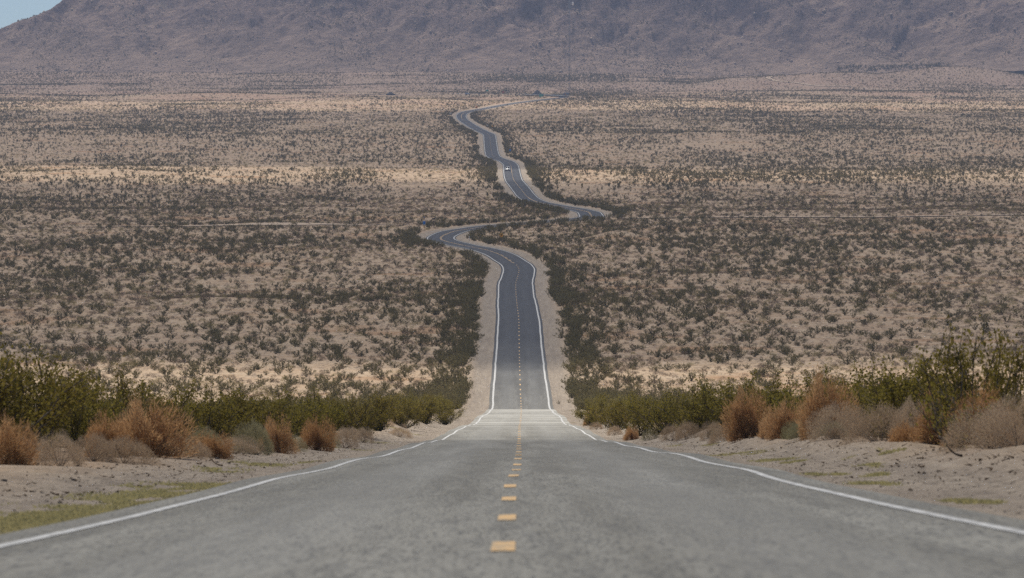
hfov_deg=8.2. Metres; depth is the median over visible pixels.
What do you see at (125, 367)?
creosote bush
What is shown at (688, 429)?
dry straw shrub
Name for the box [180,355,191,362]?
creosote bush
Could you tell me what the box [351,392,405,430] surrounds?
creosote bush
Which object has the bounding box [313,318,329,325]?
creosote bush
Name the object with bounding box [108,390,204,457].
dry rust shrub
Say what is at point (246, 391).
creosote bush
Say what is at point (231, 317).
creosote bush
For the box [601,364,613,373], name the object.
creosote bush
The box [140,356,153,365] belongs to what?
creosote bush
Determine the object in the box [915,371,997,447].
scraggly shrub
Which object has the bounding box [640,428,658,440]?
grey green shrub
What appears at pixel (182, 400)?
creosote bush
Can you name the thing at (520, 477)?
road
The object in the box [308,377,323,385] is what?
creosote bush
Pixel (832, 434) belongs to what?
dry tuft
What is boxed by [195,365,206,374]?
creosote bush
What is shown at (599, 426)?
dry straw shrub
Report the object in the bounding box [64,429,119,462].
dry straw shrub
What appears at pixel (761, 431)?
rust tuft
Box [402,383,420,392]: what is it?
creosote bush
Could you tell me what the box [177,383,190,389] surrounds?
creosote bush
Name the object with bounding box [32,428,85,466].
dry straw shrub
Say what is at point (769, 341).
creosote bush
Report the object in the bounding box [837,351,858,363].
creosote bush
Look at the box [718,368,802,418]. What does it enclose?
creosote bush
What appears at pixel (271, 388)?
creosote bush
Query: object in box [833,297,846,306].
creosote bush
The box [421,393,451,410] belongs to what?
creosote bush
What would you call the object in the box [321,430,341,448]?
green tuft
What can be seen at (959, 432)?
dry straw shrub
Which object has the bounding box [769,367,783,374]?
creosote bush
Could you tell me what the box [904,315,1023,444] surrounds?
creosote bush
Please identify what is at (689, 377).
creosote bush
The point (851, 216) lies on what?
dirt track
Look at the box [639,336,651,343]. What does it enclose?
creosote bush
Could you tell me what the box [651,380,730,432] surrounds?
creosote bush
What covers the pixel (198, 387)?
creosote bush
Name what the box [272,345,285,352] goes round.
creosote bush
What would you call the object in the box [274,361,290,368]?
creosote bush
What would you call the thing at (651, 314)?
creosote bush
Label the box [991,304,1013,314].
creosote bush
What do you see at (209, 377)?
creosote bush
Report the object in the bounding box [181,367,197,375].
creosote bush
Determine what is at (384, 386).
creosote bush
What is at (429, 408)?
creosote bush
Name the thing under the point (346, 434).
dry straw shrub
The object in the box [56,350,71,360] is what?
creosote bush
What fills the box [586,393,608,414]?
creosote bush
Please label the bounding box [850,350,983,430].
creosote bush
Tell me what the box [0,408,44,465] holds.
dry rust shrub
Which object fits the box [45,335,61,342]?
creosote bush
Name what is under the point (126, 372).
creosote bush
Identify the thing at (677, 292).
creosote bush
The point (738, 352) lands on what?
creosote bush
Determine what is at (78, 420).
creosote bush
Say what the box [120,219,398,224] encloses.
wire fence
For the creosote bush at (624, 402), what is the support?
on the ground at (1000, 477)
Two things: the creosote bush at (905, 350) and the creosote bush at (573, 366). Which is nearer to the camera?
the creosote bush at (573, 366)
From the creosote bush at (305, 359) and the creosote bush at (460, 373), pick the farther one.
the creosote bush at (305, 359)
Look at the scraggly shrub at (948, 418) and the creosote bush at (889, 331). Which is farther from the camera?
the creosote bush at (889, 331)
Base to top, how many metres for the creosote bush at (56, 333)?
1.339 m
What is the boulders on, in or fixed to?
on the mountain
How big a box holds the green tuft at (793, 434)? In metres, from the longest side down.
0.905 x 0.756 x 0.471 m
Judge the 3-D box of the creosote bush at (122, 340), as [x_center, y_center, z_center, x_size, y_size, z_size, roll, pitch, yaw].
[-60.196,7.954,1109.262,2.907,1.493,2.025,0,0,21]
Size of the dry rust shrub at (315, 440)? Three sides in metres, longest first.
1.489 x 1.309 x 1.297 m
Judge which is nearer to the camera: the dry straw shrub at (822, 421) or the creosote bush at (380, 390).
the dry straw shrub at (822, 421)
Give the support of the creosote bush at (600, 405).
on the ground at (1000, 477)
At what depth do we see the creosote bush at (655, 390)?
908.10 m
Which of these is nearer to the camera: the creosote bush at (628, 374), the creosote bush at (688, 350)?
the creosote bush at (628, 374)
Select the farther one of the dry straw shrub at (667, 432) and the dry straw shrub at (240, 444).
the dry straw shrub at (667, 432)
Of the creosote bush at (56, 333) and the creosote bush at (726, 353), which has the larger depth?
the creosote bush at (56, 333)
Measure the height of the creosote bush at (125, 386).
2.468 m
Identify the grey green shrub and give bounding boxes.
[184,426,223,454]
[232,415,274,455]
[285,434,308,451]
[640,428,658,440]
[780,419,805,439]
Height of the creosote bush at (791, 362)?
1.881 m
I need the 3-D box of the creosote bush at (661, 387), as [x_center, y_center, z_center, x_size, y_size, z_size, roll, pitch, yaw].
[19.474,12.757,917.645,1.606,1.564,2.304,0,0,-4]
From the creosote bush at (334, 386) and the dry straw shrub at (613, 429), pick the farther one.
the creosote bush at (334, 386)
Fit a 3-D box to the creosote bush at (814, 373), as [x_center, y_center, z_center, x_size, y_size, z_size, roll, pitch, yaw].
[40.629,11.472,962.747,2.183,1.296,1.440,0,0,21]
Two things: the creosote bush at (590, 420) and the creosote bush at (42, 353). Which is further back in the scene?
the creosote bush at (42, 353)
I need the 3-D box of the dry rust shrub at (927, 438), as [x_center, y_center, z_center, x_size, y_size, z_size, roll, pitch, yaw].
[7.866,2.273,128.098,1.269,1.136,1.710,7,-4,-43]
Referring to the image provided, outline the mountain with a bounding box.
[0,0,1023,75]
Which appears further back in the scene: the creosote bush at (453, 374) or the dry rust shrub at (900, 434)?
the creosote bush at (453, 374)
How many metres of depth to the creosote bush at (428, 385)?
925.12 m
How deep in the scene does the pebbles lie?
113.54 m
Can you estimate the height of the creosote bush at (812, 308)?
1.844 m
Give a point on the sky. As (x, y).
(11, 11)
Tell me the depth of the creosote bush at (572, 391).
885.50 m
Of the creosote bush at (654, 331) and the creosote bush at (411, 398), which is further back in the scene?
the creosote bush at (654, 331)
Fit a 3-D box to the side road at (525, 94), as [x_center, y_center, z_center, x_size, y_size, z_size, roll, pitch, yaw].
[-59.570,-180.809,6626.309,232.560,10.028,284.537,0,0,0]
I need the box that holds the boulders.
[1,0,1023,75]
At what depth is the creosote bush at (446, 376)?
941.32 m
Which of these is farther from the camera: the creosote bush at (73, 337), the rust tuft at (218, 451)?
the creosote bush at (73, 337)
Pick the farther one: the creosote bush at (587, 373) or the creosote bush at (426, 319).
the creosote bush at (426, 319)
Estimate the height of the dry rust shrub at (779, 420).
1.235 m
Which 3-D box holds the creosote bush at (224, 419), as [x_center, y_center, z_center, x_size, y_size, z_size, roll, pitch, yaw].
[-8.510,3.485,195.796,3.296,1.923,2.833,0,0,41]
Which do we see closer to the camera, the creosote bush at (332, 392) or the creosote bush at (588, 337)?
the creosote bush at (332, 392)
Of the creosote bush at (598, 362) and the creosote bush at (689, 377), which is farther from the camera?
the creosote bush at (598, 362)
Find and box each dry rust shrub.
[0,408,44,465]
[84,408,135,457]
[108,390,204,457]
[256,412,300,453]
[298,411,338,451]
[622,424,639,440]
[718,382,771,443]
[760,395,807,440]
[794,362,864,440]
[886,417,932,441]
[907,388,970,444]
[934,381,1022,447]
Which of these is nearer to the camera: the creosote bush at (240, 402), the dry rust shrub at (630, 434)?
the creosote bush at (240, 402)
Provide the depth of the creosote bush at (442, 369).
971.68 m
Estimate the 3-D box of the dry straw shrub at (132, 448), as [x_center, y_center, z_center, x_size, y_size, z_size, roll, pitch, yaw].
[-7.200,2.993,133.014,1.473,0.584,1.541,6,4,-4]
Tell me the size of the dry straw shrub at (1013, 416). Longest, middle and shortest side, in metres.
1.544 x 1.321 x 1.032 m
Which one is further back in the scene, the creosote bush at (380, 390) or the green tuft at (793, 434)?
the creosote bush at (380, 390)
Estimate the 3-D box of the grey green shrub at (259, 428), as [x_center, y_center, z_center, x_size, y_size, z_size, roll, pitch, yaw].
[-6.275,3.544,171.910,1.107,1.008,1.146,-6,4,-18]
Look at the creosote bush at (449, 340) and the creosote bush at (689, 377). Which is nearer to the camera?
the creosote bush at (689, 377)
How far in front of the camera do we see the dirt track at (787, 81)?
7238.06 m
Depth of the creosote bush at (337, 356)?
1022.85 m
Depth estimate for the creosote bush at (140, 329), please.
1143.34 m
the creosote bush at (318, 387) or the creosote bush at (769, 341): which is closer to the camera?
the creosote bush at (318, 387)
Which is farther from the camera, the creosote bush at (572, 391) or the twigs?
the creosote bush at (572, 391)
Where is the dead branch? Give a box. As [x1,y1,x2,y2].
[946,444,962,456]
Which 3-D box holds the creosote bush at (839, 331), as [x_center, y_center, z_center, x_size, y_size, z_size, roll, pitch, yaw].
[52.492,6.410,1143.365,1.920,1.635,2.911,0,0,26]
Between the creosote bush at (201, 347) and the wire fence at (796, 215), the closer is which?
the creosote bush at (201, 347)
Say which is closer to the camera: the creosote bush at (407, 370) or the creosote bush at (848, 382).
the creosote bush at (848, 382)
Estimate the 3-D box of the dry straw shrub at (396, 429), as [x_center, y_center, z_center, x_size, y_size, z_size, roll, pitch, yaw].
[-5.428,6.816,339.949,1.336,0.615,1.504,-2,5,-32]
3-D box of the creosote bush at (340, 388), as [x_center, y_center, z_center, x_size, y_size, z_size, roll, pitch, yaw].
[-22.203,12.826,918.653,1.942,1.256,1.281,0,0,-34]
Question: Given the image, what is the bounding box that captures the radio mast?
[518,0,594,95]
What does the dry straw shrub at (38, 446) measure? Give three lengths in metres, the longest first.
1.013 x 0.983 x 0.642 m
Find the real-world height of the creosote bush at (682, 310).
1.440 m
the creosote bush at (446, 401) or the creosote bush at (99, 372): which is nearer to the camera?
the creosote bush at (446, 401)
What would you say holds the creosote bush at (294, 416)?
on the ground at (1000, 477)
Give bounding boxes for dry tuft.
[187,446,210,457]
[254,442,269,455]
[340,426,362,438]
[824,427,844,439]
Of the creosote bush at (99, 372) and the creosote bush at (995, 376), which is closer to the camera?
the creosote bush at (995, 376)
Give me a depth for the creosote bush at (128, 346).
1074.38 m
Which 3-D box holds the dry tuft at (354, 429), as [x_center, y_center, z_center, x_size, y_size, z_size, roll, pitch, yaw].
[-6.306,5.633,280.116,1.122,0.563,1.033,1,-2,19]
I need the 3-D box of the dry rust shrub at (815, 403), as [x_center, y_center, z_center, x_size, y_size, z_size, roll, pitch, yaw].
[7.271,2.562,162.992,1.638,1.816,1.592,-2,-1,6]
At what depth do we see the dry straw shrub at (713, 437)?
214.87 m
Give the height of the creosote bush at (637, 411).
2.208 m
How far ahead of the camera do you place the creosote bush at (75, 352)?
1053.54 m
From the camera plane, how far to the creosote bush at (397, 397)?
464.64 m
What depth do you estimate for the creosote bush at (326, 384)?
928.43 m
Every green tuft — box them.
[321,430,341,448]
[786,426,799,438]
[811,421,848,437]
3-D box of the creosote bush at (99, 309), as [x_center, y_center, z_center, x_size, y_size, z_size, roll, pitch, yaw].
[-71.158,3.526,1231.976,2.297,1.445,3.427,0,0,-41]
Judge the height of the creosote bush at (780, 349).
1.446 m
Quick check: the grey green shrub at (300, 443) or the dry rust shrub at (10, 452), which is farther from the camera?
the grey green shrub at (300, 443)
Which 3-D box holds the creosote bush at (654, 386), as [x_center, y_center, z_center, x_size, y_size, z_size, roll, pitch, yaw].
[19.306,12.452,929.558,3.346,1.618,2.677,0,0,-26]
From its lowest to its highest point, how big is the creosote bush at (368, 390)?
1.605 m
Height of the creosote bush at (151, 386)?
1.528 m
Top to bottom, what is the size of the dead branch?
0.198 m
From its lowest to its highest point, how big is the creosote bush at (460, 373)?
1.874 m
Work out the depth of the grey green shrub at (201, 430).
155.89 m
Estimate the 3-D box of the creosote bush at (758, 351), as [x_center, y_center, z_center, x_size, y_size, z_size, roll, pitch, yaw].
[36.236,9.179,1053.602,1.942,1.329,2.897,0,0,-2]
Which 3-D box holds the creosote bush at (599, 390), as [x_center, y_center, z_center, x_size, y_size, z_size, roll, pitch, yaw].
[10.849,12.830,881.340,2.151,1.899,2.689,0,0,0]
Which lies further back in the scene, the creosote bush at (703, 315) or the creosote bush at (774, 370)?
the creosote bush at (703, 315)
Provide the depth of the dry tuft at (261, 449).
180.52 m
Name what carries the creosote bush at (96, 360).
on the ground at (1000, 477)
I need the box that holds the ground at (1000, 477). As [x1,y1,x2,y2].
[0,67,1023,531]
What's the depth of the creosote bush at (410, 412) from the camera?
394.75 m
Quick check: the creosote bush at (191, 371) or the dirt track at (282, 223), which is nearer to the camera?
the creosote bush at (191, 371)
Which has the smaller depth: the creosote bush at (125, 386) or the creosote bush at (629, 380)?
the creosote bush at (125, 386)
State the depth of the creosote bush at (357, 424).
299.67 m
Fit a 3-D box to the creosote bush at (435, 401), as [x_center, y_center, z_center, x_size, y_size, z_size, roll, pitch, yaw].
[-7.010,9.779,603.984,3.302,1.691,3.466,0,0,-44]
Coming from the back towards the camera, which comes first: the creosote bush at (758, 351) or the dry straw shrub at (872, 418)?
the creosote bush at (758, 351)
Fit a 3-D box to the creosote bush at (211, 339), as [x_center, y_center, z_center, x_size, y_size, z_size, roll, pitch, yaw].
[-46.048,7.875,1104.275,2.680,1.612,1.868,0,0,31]
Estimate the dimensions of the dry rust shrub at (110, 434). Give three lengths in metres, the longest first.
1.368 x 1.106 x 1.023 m
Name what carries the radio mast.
on the ground at (1000, 477)
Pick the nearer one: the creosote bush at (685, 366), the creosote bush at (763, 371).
the creosote bush at (763, 371)
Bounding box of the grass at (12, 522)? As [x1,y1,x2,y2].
[0,414,1008,533]
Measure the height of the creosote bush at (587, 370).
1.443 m
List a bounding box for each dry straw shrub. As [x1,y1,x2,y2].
[15,432,57,461]
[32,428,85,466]
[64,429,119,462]
[89,434,162,465]
[160,435,212,459]
[221,434,259,455]
[334,427,358,448]
[353,426,374,443]
[388,426,413,438]
[589,422,602,429]
[606,425,621,435]
[658,423,683,441]
[673,419,700,440]
[699,420,722,440]
[707,427,745,443]
[805,399,872,441]
[838,400,914,444]
[887,395,931,433]
[934,400,1023,453]
[968,387,1023,448]
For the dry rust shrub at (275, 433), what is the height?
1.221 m
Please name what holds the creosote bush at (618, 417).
on the ground at (1000, 477)
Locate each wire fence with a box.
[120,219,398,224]
[622,212,1023,218]
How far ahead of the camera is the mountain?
8504.50 m
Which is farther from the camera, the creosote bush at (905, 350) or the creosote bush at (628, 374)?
the creosote bush at (905, 350)
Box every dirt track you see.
[20,222,364,226]
[638,214,1013,217]
[766,76,818,85]
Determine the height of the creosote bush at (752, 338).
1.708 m
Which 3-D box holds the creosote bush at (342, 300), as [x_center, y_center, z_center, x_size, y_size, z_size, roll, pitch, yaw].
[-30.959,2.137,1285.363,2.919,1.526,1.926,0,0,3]
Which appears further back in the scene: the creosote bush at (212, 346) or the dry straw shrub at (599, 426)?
the creosote bush at (212, 346)
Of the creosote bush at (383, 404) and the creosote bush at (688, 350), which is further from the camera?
the creosote bush at (688, 350)
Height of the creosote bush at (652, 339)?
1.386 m
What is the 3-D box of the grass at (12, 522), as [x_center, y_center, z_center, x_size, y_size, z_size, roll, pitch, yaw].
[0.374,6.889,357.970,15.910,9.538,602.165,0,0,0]
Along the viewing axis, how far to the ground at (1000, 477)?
1686.06 m
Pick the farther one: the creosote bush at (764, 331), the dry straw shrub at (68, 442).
the creosote bush at (764, 331)
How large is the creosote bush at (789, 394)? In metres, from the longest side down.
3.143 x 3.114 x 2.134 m
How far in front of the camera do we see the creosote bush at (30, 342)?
1095.65 m
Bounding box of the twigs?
[2,417,1023,499]
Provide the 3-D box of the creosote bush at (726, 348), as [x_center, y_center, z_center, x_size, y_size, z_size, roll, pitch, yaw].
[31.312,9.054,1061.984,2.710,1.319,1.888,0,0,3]
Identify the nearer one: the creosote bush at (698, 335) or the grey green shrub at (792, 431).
the grey green shrub at (792, 431)
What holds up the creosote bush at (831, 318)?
on the ground at (1000, 477)
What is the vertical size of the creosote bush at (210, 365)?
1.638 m
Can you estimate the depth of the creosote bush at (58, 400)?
134.91 m
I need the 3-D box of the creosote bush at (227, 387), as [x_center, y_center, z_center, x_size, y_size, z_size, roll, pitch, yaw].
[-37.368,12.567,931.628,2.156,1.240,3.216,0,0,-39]
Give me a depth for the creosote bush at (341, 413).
261.68 m
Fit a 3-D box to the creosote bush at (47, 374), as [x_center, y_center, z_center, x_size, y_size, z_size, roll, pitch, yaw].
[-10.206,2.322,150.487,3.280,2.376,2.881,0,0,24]
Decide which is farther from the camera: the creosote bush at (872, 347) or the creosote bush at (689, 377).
the creosote bush at (872, 347)
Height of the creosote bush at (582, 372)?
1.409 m
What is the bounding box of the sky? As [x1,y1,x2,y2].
[0,0,61,28]
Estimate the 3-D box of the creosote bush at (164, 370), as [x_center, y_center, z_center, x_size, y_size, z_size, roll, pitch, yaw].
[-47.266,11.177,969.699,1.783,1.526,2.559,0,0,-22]
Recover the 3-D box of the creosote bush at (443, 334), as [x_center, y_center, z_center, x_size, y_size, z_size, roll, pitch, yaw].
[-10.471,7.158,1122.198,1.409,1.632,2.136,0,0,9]
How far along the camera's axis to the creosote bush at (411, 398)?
470.21 m
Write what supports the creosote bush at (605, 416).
on the ground at (1000, 477)
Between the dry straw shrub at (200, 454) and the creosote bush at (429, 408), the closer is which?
the dry straw shrub at (200, 454)
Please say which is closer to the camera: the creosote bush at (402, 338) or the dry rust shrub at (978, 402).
the dry rust shrub at (978, 402)
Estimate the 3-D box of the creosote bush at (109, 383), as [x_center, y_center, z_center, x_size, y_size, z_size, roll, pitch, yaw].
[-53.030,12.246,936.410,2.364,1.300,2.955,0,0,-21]
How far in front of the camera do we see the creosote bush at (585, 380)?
930.58 m
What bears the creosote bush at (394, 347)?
on the ground at (1000, 477)
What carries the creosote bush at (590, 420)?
on the ground at (1000, 477)
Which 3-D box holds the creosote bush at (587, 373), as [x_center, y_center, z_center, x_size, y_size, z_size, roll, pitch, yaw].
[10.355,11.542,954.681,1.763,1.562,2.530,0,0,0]
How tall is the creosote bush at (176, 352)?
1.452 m
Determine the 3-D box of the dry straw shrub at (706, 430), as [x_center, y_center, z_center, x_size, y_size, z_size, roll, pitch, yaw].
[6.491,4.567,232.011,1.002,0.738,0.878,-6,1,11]
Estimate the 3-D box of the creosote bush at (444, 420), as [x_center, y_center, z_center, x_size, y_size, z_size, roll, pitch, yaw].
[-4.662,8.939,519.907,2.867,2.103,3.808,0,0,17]
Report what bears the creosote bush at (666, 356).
on the ground at (1000, 477)
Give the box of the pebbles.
[0,420,1023,529]
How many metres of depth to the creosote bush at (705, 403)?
237.74 m
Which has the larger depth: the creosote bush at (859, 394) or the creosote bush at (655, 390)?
the creosote bush at (655, 390)
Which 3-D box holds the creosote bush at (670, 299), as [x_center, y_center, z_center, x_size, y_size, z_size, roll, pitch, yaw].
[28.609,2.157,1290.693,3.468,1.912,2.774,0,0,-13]
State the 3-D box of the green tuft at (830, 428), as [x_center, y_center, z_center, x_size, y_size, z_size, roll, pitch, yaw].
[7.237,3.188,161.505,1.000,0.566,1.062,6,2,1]
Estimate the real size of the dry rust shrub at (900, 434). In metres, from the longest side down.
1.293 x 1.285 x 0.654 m
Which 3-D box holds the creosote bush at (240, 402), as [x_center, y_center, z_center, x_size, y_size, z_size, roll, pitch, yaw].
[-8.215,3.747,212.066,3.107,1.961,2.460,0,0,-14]
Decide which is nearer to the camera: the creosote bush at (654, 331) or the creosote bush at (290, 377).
the creosote bush at (290, 377)
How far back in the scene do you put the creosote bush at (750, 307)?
1262.82 m
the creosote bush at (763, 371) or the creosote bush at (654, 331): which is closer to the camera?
the creosote bush at (763, 371)
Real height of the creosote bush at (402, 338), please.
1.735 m
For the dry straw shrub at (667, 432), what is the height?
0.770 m
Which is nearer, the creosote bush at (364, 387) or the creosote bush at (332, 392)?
the creosote bush at (332, 392)
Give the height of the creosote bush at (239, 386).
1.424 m
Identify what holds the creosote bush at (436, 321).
on the ground at (1000, 477)
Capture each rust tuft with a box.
[193,428,234,459]
[756,415,787,437]
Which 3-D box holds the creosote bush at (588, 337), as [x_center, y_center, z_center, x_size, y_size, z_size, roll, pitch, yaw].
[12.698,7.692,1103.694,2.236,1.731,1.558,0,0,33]
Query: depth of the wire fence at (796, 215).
2107.09 m
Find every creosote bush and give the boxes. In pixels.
[0,331,98,439]
[0,343,106,451]
[24,337,44,346]
[26,368,127,450]
[36,348,48,356]
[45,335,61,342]
[51,332,65,338]
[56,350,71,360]
[65,347,85,355]
[69,333,80,343]
[82,355,169,430]
[84,354,104,365]
[87,369,101,378]
[94,305,106,312]
[103,377,113,386]
[113,368,129,375]
[114,375,212,447]
[116,336,132,344]
[120,362,138,370]
[123,342,137,350]
[138,326,149,333]
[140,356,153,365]
[141,379,159,389]
[150,382,163,390]
[158,366,173,375]
[164,388,176,397]
[169,349,182,355]
[170,381,261,443]
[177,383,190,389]
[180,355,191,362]
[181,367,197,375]
[186,381,207,390]
[188,385,291,442]
[194,341,208,349]
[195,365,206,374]
[201,359,221,369]
[202,342,220,348]
[205,336,223,344]
[205,375,223,382]
[217,380,234,388]
[226,314,238,322]
[232,381,247,389]
[236,386,250,396]
[240,386,340,439]
[269,384,279,396]
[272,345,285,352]
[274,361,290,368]
[282,386,295,393]
[284,374,298,380]
[284,382,351,436]
[301,354,316,363]
[304,382,315,388]
[305,384,326,392]
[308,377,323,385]
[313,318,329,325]
[313,392,394,434]
[317,381,335,389]
[326,380,339,387]
[326,388,338,396]
[331,352,341,361]
[332,384,345,391]
[333,297,348,304]
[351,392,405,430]
[356,382,373,390]
[361,386,375,394]
[365,390,403,408]
[370,386,386,392]
[377,379,390,391]
[384,343,401,353]
[386,394,428,428]
[398,365,411,375]
[398,393,423,415]
[399,334,412,343]
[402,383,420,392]
[412,397,453,424]
[416,316,435,324]
[421,381,436,388]
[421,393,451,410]
[423,395,450,412]
[427,318,445,325]
[429,377,441,384]
[431,397,465,424]
[435,364,445,374]
[437,372,454,384]
[440,330,449,336]
[442,336,454,345]
[447,371,461,379]
[452,367,469,378]
[562,362,576,371]
[568,388,582,396]
[569,401,612,425]
[573,368,588,375]
[575,375,594,383]
[578,366,592,375]
[582,398,640,430]
[583,370,595,379]
[586,334,599,340]
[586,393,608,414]
[591,386,606,393]
[591,397,621,411]
[595,356,609,364]
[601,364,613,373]
[604,398,676,435]
[610,387,651,409]
[621,371,633,378]
[621,375,637,383]
[621,385,696,434]
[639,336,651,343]
[643,388,657,394]
[645,328,660,334]
[646,334,657,342]
[647,380,670,389]
[648,349,666,356]
[650,310,665,319]
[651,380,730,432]
[657,350,672,358]
[657,383,669,392]
[661,296,679,305]
[674,289,684,296]
[677,347,695,353]
[679,307,689,313]
[679,363,690,370]
[681,368,783,424]
[682,370,695,380]
[683,333,699,340]
[696,311,709,319]
[713,346,728,352]
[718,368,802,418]
[719,351,733,360]
[733,348,747,356]
[743,333,758,342]
[744,301,759,309]
[750,347,763,354]
[753,324,771,334]
[755,367,770,376]
[763,334,777,344]
[765,363,846,417]
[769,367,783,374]
[777,345,787,352]
[784,354,800,365]
[800,359,880,436]
[805,369,817,377]
[806,301,823,310]
[824,314,834,322]
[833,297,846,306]
[834,325,845,333]
[834,365,932,437]
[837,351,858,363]
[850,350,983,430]
[864,338,880,350]
[887,328,900,335]
[897,346,910,355]
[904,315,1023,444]
[978,337,1023,439]
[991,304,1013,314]
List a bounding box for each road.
[0,97,1023,577]
[346,94,567,95]
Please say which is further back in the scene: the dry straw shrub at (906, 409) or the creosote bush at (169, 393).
the creosote bush at (169, 393)
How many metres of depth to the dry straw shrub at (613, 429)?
371.89 m
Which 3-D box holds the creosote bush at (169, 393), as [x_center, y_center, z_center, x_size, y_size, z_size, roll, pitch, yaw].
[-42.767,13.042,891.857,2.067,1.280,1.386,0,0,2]
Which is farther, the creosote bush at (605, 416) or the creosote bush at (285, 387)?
the creosote bush at (285, 387)
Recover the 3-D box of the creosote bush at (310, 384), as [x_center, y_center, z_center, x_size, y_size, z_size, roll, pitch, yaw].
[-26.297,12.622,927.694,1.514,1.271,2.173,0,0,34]
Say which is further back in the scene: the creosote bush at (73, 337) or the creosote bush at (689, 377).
the creosote bush at (73, 337)
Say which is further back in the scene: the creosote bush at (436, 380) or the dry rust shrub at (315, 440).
the creosote bush at (436, 380)
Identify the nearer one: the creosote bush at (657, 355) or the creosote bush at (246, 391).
the creosote bush at (246, 391)
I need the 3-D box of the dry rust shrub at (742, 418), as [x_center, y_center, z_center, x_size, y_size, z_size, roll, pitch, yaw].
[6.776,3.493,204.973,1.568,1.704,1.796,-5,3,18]
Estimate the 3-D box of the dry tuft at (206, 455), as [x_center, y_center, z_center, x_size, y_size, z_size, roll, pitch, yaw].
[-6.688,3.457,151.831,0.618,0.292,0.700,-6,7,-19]
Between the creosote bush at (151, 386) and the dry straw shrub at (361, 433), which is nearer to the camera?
the dry straw shrub at (361, 433)

